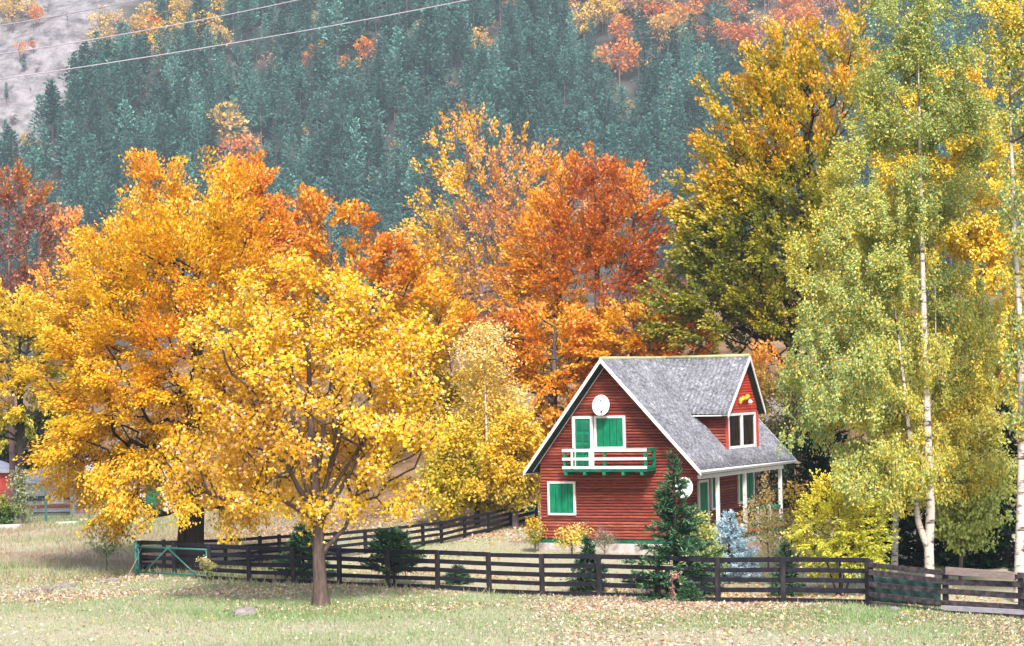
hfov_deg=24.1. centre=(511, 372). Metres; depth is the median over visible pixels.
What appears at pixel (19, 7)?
broadleaf tree
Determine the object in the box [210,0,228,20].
broadleaf tree
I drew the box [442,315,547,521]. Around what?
white birch
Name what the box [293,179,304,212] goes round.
pine tree
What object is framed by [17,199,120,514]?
orange tree
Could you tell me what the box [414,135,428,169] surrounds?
pine tree
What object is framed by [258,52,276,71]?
broadleaf tree
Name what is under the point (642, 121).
pine tree
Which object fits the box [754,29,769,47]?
broadleaf tree
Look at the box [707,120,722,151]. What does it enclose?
pine tree
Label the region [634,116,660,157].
pine tree
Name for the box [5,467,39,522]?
green shrub
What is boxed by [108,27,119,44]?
broadleaf tree
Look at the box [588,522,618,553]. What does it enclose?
grey shrub
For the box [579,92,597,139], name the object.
pine tree
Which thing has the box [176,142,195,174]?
pine tree
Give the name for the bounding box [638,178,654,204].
pine tree
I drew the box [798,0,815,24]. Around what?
broadleaf tree
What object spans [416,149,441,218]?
pine tree
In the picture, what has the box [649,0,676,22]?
broadleaf tree
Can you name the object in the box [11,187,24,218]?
pine tree
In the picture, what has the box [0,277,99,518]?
tree
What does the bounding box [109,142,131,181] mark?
pine tree
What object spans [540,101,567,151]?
pine tree
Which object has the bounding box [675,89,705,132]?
pine tree
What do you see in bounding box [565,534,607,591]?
spruce
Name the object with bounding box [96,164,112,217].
pine tree
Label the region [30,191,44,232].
pine tree
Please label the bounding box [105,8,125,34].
broadleaf tree
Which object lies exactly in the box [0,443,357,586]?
wild grass
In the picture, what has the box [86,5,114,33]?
broadleaf tree
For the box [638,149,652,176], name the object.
pine tree
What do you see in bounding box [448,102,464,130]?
pine tree
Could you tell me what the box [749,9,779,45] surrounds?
broadleaf tree
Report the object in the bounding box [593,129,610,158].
pine tree
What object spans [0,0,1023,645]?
ground
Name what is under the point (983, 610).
plank
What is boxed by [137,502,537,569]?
back fence
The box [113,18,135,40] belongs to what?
broadleaf tree
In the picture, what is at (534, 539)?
yellow shrub
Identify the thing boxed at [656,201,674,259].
pine tree
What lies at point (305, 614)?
meadow grass
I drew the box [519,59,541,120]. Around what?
pine tree
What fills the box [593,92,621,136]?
pine tree
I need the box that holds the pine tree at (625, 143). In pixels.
[619,136,632,162]
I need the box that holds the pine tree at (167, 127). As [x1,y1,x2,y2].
[147,112,181,177]
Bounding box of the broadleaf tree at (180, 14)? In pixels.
[166,12,188,31]
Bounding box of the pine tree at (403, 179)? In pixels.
[392,172,412,205]
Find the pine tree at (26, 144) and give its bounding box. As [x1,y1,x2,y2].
[17,132,44,172]
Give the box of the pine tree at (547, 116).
[541,109,548,138]
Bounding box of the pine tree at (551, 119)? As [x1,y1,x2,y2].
[544,115,560,146]
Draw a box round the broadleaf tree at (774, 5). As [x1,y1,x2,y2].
[764,0,779,16]
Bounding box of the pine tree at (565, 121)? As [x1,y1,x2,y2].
[558,107,575,141]
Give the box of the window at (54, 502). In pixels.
[50,492,63,503]
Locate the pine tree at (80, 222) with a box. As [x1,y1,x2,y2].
[69,221,86,249]
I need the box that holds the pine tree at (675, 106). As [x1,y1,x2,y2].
[670,91,685,137]
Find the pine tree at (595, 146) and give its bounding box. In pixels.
[583,143,599,170]
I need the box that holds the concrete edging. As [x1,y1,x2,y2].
[0,524,21,528]
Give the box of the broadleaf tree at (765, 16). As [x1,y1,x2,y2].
[746,9,781,56]
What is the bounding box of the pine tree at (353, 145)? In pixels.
[334,141,370,191]
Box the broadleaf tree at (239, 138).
[216,133,261,161]
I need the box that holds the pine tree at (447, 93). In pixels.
[439,91,453,140]
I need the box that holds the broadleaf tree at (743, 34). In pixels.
[730,22,763,49]
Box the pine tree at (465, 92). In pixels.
[450,88,478,125]
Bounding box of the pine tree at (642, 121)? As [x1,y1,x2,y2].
[636,120,653,177]
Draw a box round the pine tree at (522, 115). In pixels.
[509,109,545,155]
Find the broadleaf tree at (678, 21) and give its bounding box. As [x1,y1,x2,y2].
[656,14,683,51]
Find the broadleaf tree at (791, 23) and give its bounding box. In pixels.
[781,14,808,42]
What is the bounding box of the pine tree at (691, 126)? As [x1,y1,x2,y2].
[679,116,705,177]
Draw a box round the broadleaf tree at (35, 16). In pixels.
[27,3,44,22]
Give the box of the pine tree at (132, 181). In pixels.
[122,159,143,201]
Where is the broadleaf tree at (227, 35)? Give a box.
[211,24,233,58]
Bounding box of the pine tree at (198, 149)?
[194,140,205,168]
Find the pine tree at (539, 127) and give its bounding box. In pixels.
[528,119,546,147]
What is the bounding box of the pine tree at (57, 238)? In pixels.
[47,222,72,276]
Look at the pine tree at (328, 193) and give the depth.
781.23 m
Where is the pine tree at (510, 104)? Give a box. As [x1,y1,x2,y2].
[495,93,522,160]
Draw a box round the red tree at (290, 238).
[211,150,308,524]
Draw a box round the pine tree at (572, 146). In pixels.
[565,144,578,211]
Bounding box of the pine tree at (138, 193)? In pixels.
[133,177,150,217]
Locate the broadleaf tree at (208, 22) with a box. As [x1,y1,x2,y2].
[193,19,218,39]
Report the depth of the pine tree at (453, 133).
779.80 m
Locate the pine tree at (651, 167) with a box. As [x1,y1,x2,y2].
[647,156,658,181]
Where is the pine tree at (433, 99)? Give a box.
[423,93,448,141]
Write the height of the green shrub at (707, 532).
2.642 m
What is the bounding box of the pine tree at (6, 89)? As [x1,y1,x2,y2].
[3,82,8,100]
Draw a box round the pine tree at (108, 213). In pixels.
[97,210,114,250]
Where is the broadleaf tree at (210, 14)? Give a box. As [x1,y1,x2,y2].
[205,12,222,43]
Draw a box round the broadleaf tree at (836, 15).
[830,8,858,42]
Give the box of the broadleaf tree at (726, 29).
[719,20,751,52]
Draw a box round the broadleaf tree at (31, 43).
[28,40,37,54]
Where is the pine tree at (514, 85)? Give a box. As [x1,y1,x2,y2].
[498,74,534,128]
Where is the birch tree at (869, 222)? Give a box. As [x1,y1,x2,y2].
[771,0,1017,576]
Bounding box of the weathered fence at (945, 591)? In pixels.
[867,559,1023,619]
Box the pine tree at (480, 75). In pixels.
[475,74,488,113]
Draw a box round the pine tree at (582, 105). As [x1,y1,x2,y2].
[571,96,596,143]
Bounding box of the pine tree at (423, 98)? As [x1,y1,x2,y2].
[410,95,437,140]
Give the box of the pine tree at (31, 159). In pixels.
[23,148,51,188]
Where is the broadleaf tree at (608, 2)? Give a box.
[593,0,619,32]
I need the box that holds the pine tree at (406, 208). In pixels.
[387,189,425,231]
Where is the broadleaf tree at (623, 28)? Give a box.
[608,14,633,51]
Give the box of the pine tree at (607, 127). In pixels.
[603,124,619,154]
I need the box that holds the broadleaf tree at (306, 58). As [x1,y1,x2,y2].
[301,51,313,71]
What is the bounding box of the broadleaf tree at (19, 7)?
[0,0,25,32]
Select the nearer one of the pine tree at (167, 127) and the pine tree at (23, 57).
the pine tree at (167, 127)
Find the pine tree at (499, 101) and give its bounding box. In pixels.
[491,90,507,130]
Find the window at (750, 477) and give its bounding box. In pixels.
[737,472,754,503]
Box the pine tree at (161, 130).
[150,113,174,182]
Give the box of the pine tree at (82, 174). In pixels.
[74,172,90,207]
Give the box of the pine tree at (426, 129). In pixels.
[419,122,434,170]
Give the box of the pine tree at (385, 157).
[375,152,392,194]
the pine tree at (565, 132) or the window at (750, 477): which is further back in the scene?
the pine tree at (565, 132)
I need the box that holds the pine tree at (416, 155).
[411,138,424,177]
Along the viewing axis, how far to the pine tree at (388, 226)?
772.14 m
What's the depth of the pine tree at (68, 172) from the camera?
794.10 m
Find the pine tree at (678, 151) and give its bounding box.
[664,141,694,185]
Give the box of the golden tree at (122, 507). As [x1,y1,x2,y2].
[3,145,346,571]
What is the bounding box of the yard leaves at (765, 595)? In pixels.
[119,497,1000,607]
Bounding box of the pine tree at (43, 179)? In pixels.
[36,170,57,213]
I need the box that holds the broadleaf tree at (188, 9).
[175,0,193,16]
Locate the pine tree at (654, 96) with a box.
[648,95,663,131]
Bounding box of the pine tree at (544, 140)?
[535,137,548,159]
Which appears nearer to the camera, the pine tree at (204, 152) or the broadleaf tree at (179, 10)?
the pine tree at (204, 152)
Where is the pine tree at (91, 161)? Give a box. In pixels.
[81,158,101,205]
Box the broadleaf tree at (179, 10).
[168,0,187,24]
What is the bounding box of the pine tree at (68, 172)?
[56,167,74,196]
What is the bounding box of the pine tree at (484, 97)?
[475,89,495,158]
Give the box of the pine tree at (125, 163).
[113,160,137,209]
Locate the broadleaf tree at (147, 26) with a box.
[129,14,153,38]
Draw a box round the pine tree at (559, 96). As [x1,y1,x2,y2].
[553,89,565,128]
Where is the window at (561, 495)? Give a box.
[547,481,575,514]
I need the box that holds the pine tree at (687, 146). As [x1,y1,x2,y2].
[677,134,697,183]
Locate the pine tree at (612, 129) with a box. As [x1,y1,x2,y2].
[603,123,629,163]
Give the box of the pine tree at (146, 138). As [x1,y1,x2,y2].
[143,133,152,149]
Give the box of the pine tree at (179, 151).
[175,140,184,167]
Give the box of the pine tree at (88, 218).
[81,199,105,241]
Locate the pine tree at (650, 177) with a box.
[649,173,658,198]
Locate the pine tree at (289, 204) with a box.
[283,191,295,221]
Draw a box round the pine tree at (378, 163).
[371,142,390,183]
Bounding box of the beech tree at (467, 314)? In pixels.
[348,264,492,449]
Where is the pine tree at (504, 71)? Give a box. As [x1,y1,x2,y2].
[487,67,517,137]
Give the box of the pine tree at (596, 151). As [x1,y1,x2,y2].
[592,149,602,177]
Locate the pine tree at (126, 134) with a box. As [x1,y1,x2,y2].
[118,131,133,181]
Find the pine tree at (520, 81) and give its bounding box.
[505,73,533,109]
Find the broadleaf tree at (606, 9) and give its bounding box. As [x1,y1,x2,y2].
[593,2,621,38]
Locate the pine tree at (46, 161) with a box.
[34,156,58,201]
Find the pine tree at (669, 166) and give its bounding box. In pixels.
[657,163,679,197]
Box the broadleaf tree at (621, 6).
[606,0,623,28]
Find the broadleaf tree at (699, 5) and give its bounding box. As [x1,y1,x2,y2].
[682,0,704,17]
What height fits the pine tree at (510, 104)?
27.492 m
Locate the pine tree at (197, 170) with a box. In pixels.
[191,156,206,200]
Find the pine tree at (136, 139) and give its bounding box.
[124,129,148,161]
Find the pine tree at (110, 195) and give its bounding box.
[99,177,117,215]
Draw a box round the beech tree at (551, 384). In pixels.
[465,299,621,441]
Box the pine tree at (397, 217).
[387,211,407,237]
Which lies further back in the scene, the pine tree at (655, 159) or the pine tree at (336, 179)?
the pine tree at (336, 179)
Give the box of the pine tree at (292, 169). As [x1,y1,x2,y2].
[274,162,304,201]
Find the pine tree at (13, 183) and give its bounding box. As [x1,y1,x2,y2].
[2,177,15,205]
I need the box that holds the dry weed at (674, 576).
[669,571,681,603]
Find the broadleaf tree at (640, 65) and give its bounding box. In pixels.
[631,56,648,74]
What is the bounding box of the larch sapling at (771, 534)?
[735,468,784,566]
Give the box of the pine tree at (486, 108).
[474,101,502,167]
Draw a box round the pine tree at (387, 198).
[380,191,394,230]
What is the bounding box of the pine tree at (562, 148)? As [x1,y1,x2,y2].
[551,139,567,174]
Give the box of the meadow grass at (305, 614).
[0,572,1023,645]
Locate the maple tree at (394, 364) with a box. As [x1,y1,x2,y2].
[143,241,459,606]
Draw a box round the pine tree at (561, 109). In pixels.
[554,104,577,137]
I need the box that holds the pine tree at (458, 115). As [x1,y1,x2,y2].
[442,107,474,160]
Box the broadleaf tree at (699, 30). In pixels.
[690,25,705,42]
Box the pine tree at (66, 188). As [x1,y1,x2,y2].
[61,179,74,206]
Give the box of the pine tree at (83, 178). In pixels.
[70,171,97,200]
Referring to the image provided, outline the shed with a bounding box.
[16,467,69,512]
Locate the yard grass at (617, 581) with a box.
[157,508,1016,608]
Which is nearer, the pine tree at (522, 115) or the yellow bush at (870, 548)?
the yellow bush at (870, 548)
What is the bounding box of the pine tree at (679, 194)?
[673,185,691,201]
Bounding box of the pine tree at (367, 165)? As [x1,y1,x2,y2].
[357,155,380,209]
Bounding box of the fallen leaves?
[0,571,1023,645]
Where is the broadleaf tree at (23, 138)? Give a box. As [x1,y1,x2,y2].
[17,132,36,148]
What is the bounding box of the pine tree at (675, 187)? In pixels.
[669,172,687,205]
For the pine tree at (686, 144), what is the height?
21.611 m
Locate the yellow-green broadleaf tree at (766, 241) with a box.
[631,0,881,456]
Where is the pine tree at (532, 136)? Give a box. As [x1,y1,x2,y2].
[526,118,543,149]
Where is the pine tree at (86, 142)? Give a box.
[75,134,107,173]
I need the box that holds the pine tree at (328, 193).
[324,187,336,231]
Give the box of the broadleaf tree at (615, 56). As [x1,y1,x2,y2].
[597,36,641,84]
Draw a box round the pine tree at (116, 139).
[109,132,122,159]
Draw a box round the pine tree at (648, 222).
[627,193,665,250]
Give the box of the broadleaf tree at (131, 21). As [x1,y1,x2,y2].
[125,13,147,34]
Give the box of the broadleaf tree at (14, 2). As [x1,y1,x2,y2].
[7,0,26,19]
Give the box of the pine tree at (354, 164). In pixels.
[338,154,366,202]
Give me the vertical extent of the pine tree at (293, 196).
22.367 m
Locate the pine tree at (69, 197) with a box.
[59,185,74,208]
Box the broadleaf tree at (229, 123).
[207,98,248,158]
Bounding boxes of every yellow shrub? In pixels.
[521,516,546,552]
[547,522,593,553]
[764,477,831,556]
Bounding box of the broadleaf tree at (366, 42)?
[353,35,379,67]
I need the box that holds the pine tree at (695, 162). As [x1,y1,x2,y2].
[690,157,701,200]
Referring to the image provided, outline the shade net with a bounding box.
[874,576,940,606]
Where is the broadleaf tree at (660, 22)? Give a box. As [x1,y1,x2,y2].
[651,12,671,44]
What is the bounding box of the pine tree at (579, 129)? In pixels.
[567,120,591,148]
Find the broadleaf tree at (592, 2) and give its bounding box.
[589,0,614,31]
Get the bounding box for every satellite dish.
[592,395,609,415]
[675,477,692,497]
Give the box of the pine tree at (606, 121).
[595,112,614,154]
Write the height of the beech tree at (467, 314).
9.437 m
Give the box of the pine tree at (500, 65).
[495,60,508,94]
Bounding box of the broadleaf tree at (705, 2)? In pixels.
[702,0,718,18]
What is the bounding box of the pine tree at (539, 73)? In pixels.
[525,70,554,116]
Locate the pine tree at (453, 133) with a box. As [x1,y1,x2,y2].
[444,115,467,153]
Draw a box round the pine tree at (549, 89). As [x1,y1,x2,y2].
[540,82,561,119]
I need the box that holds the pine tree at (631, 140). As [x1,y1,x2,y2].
[620,133,644,159]
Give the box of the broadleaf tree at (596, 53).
[591,46,609,64]
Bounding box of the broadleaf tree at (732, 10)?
[721,0,744,28]
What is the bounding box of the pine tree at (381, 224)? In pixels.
[375,222,388,253]
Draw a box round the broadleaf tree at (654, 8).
[640,0,666,32]
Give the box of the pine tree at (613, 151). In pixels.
[608,147,629,197]
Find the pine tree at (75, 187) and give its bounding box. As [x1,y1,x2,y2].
[63,180,86,215]
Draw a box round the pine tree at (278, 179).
[270,169,284,191]
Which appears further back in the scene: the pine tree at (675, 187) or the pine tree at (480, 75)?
the pine tree at (480, 75)
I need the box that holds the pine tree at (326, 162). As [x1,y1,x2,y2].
[308,143,341,214]
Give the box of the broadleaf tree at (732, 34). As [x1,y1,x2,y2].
[718,22,749,57]
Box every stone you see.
[42,586,53,590]
[60,583,74,587]
[106,577,120,581]
[233,606,255,616]
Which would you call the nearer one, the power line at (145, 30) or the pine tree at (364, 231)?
the power line at (145, 30)
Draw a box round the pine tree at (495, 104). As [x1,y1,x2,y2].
[490,88,508,136]
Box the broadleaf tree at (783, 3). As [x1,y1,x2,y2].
[776,0,801,27]
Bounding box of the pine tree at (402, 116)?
[389,112,414,172]
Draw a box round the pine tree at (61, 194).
[50,186,66,210]
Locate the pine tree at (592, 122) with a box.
[585,108,600,145]
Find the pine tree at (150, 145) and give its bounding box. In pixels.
[146,141,163,180]
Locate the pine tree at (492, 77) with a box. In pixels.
[480,69,499,142]
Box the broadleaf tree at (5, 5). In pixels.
[0,0,12,16]
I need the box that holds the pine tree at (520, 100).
[505,94,541,134]
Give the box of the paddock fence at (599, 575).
[137,540,869,605]
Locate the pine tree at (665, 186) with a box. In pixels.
[654,180,677,223]
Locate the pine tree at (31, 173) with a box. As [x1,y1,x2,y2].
[22,167,36,202]
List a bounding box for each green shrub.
[0,494,23,523]
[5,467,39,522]
[85,531,122,569]
[692,507,733,576]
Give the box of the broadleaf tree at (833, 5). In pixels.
[810,0,840,30]
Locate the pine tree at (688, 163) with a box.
[680,150,695,191]
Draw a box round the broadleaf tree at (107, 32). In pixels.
[84,21,115,53]
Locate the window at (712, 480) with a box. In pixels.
[710,477,715,509]
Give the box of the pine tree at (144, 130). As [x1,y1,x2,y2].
[130,120,152,158]
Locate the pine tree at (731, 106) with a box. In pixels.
[718,75,733,111]
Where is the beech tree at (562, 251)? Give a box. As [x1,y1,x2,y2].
[476,140,687,375]
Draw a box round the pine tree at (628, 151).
[624,146,635,166]
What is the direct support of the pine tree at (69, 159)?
on the ground at (26, 88)
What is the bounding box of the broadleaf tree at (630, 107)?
[622,99,633,111]
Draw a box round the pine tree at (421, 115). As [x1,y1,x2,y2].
[408,103,432,152]
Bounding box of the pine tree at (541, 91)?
[531,88,549,123]
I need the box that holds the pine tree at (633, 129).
[618,126,638,157]
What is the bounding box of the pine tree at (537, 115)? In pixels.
[529,111,546,137]
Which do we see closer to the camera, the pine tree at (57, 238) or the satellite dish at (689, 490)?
the satellite dish at (689, 490)
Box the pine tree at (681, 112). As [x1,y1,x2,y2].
[670,107,689,168]
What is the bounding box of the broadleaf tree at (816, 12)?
[799,2,822,28]
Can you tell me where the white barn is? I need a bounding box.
[62,458,209,514]
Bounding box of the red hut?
[0,460,27,503]
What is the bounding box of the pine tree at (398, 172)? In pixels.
[387,159,410,212]
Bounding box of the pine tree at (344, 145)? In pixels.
[335,140,362,183]
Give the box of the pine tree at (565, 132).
[557,127,576,157]
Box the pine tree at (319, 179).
[311,176,330,208]
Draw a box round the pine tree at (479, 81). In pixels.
[472,69,496,120]
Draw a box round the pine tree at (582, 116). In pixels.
[572,110,589,151]
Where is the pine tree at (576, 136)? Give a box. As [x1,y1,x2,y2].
[564,131,586,164]
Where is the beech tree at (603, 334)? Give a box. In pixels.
[562,291,719,381]
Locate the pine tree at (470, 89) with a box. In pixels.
[467,87,478,120]
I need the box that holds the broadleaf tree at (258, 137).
[244,129,263,146]
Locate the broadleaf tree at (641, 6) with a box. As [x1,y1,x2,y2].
[629,0,653,23]
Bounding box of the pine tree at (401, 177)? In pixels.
[390,166,410,192]
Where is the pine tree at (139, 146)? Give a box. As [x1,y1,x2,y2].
[129,139,155,203]
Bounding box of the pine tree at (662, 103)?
[657,95,671,158]
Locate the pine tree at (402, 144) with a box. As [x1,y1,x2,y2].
[393,140,411,180]
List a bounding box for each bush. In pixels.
[0,399,107,473]
[758,397,786,430]
[780,465,900,595]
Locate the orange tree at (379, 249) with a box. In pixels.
[248,182,462,488]
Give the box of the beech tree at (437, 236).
[379,85,626,327]
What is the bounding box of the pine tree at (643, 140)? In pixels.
[633,126,654,165]
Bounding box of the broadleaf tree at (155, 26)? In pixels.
[147,20,171,44]
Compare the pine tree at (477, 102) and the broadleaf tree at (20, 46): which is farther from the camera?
the broadleaf tree at (20, 46)
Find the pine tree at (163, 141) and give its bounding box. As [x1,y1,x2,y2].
[155,137,174,172]
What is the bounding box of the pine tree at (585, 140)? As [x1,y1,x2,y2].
[583,129,604,165]
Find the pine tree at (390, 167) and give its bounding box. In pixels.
[383,166,397,209]
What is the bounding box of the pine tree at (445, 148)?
[439,134,450,168]
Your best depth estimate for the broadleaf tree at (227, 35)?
888.74 m
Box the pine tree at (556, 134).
[545,122,561,152]
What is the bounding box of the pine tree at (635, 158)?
[631,152,650,190]
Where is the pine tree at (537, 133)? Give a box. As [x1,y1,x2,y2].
[529,126,544,152]
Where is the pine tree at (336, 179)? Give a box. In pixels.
[323,157,351,204]
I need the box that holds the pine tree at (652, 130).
[642,114,671,181]
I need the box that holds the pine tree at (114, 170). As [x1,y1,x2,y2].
[99,154,129,217]
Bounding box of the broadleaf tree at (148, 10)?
[133,0,165,34]
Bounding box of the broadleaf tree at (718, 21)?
[707,17,733,51]
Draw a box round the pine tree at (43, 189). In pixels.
[35,168,53,212]
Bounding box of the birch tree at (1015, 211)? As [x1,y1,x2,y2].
[967,0,1023,601]
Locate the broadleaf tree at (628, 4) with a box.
[620,0,639,27]
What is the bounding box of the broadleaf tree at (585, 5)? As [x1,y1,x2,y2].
[567,1,601,41]
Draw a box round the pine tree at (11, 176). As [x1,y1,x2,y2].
[8,159,23,213]
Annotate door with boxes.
[145,480,162,511]
[572,416,594,465]
[697,479,709,531]
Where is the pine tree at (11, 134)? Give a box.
[0,131,25,190]
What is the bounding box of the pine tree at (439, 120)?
[431,107,447,151]
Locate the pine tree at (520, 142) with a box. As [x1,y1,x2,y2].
[517,135,528,170]
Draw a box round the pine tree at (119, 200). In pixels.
[108,193,137,243]
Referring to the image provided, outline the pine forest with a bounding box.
[0,0,1023,355]
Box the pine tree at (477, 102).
[469,101,487,156]
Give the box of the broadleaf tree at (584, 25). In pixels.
[576,9,603,44]
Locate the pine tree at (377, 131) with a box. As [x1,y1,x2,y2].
[363,123,392,185]
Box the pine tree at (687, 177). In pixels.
[681,174,695,198]
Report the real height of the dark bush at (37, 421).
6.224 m
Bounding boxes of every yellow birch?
[816,222,962,572]
[849,59,1023,433]
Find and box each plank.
[943,605,1023,614]
[945,567,1014,579]
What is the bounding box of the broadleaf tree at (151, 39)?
[146,37,157,59]
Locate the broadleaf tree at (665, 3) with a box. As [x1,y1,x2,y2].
[653,0,675,12]
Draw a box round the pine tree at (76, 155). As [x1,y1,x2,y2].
[68,143,97,192]
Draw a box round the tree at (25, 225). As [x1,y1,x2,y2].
[0,153,86,506]
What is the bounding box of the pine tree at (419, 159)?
[411,158,430,192]
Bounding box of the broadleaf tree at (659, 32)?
[647,12,678,45]
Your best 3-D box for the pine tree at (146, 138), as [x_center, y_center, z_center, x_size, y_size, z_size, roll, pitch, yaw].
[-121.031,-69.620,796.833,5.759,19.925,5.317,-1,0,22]
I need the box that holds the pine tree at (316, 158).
[309,142,331,188]
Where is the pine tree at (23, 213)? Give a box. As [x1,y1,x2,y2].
[16,189,40,244]
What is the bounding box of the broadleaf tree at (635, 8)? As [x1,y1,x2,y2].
[631,0,658,29]
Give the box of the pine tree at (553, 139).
[541,138,557,175]
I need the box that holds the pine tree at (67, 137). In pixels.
[51,120,84,171]
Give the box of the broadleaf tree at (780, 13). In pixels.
[757,6,785,26]
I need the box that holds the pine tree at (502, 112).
[487,108,519,152]
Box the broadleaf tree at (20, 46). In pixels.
[13,40,28,61]
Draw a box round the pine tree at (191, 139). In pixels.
[186,131,206,184]
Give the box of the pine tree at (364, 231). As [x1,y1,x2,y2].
[353,211,384,253]
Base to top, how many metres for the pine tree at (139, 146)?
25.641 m
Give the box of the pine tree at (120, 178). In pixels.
[113,157,126,215]
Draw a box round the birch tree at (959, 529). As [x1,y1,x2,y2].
[919,384,1017,579]
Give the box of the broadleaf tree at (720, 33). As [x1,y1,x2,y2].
[708,21,732,45]
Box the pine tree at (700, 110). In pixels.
[698,101,709,141]
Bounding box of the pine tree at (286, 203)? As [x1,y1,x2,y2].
[276,191,302,219]
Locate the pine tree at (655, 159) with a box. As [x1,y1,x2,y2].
[645,149,668,194]
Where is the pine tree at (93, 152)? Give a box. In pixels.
[85,142,101,195]
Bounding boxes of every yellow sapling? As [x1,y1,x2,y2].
[411,418,509,525]
[458,405,547,528]
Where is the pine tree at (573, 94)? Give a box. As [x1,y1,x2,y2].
[567,89,586,120]
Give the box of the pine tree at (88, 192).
[73,173,99,231]
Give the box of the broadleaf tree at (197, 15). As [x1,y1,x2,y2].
[192,10,209,26]
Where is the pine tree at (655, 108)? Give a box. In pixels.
[639,97,672,168]
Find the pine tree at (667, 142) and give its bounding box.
[659,126,684,169]
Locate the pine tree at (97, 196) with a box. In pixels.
[84,179,123,229]
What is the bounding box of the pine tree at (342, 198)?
[337,191,351,227]
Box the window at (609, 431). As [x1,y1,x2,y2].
[594,415,625,448]
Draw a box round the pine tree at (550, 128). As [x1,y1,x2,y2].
[540,125,563,157]
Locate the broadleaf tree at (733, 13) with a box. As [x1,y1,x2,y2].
[720,0,753,25]
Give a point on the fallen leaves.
(637, 603)
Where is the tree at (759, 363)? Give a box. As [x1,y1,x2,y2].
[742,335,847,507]
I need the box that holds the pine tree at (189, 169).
[180,151,202,199]
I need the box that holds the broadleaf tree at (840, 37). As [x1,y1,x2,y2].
[821,26,850,45]
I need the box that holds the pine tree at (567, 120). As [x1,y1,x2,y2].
[557,107,576,152]
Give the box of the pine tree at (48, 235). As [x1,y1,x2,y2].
[34,211,55,261]
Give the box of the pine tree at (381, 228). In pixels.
[356,210,385,255]
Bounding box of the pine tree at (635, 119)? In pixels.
[625,107,640,143]
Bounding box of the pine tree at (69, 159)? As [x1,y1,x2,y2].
[60,150,78,187]
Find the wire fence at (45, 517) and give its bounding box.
[4,488,89,523]
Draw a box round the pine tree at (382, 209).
[375,199,391,230]
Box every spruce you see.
[267,522,336,579]
[359,525,427,582]
[441,564,474,584]
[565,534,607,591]
[613,450,724,601]
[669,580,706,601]
[712,509,766,583]
[766,541,806,597]
[782,353,864,517]
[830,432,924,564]
[868,410,957,567]
[911,389,1014,568]
[948,392,1017,571]
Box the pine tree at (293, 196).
[289,195,304,224]
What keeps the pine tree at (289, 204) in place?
on the ground at (26, 88)
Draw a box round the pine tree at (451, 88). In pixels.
[434,84,468,131]
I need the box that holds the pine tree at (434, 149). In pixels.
[423,134,453,184]
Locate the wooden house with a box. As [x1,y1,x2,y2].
[523,354,796,554]
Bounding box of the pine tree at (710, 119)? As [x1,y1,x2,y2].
[699,90,723,139]
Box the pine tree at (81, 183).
[68,179,91,220]
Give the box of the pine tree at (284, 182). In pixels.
[273,167,298,210]
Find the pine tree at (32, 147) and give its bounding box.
[22,146,42,187]
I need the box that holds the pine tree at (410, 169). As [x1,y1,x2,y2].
[396,160,427,207]
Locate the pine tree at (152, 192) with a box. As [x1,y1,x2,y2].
[141,181,159,211]
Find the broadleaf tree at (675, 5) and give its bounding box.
[665,0,695,22]
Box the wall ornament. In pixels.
[739,394,752,404]
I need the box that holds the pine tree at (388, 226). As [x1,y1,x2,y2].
[384,221,391,233]
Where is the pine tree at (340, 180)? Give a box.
[330,159,344,207]
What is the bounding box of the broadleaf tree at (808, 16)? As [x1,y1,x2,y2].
[796,6,821,35]
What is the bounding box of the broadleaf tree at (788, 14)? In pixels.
[776,3,809,31]
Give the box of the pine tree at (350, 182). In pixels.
[339,166,362,209]
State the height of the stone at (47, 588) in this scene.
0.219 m
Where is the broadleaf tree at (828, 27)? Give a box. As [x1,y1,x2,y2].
[813,21,845,40]
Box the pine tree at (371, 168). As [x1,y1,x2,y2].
[360,165,384,211]
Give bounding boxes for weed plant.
[195,555,219,581]
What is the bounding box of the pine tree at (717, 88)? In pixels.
[703,76,730,124]
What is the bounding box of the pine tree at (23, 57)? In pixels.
[20,54,27,67]
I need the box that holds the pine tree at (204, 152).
[198,144,215,187]
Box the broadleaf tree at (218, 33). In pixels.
[211,25,225,51]
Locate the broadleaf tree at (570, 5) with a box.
[567,0,580,21]
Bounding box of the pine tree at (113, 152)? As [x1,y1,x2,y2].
[100,150,130,198]
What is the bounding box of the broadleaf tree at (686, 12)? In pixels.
[666,3,697,26]
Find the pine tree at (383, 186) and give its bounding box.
[369,177,395,225]
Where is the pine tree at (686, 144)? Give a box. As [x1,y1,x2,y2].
[676,133,697,157]
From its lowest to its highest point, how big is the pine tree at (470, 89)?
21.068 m
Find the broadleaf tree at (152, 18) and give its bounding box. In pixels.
[139,14,162,40]
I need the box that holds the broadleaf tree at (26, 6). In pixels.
[18,0,36,19]
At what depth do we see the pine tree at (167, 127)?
801.14 m
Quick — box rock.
[4,114,20,123]
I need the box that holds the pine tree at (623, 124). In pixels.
[605,111,634,153]
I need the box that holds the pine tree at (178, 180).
[164,163,194,199]
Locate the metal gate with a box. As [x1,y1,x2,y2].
[134,541,206,576]
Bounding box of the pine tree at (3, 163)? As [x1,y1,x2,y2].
[0,140,14,185]
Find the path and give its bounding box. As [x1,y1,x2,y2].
[746,532,819,549]
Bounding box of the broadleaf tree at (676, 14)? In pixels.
[663,6,697,43]
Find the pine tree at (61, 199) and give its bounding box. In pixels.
[49,196,65,232]
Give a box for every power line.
[0,0,135,25]
[0,0,297,54]
[0,0,466,78]
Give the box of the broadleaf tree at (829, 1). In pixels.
[822,0,842,15]
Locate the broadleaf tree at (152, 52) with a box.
[148,42,160,67]
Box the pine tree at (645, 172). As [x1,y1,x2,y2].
[641,169,655,191]
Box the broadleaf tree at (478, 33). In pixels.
[468,26,491,49]
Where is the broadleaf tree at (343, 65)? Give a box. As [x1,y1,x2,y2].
[338,55,349,70]

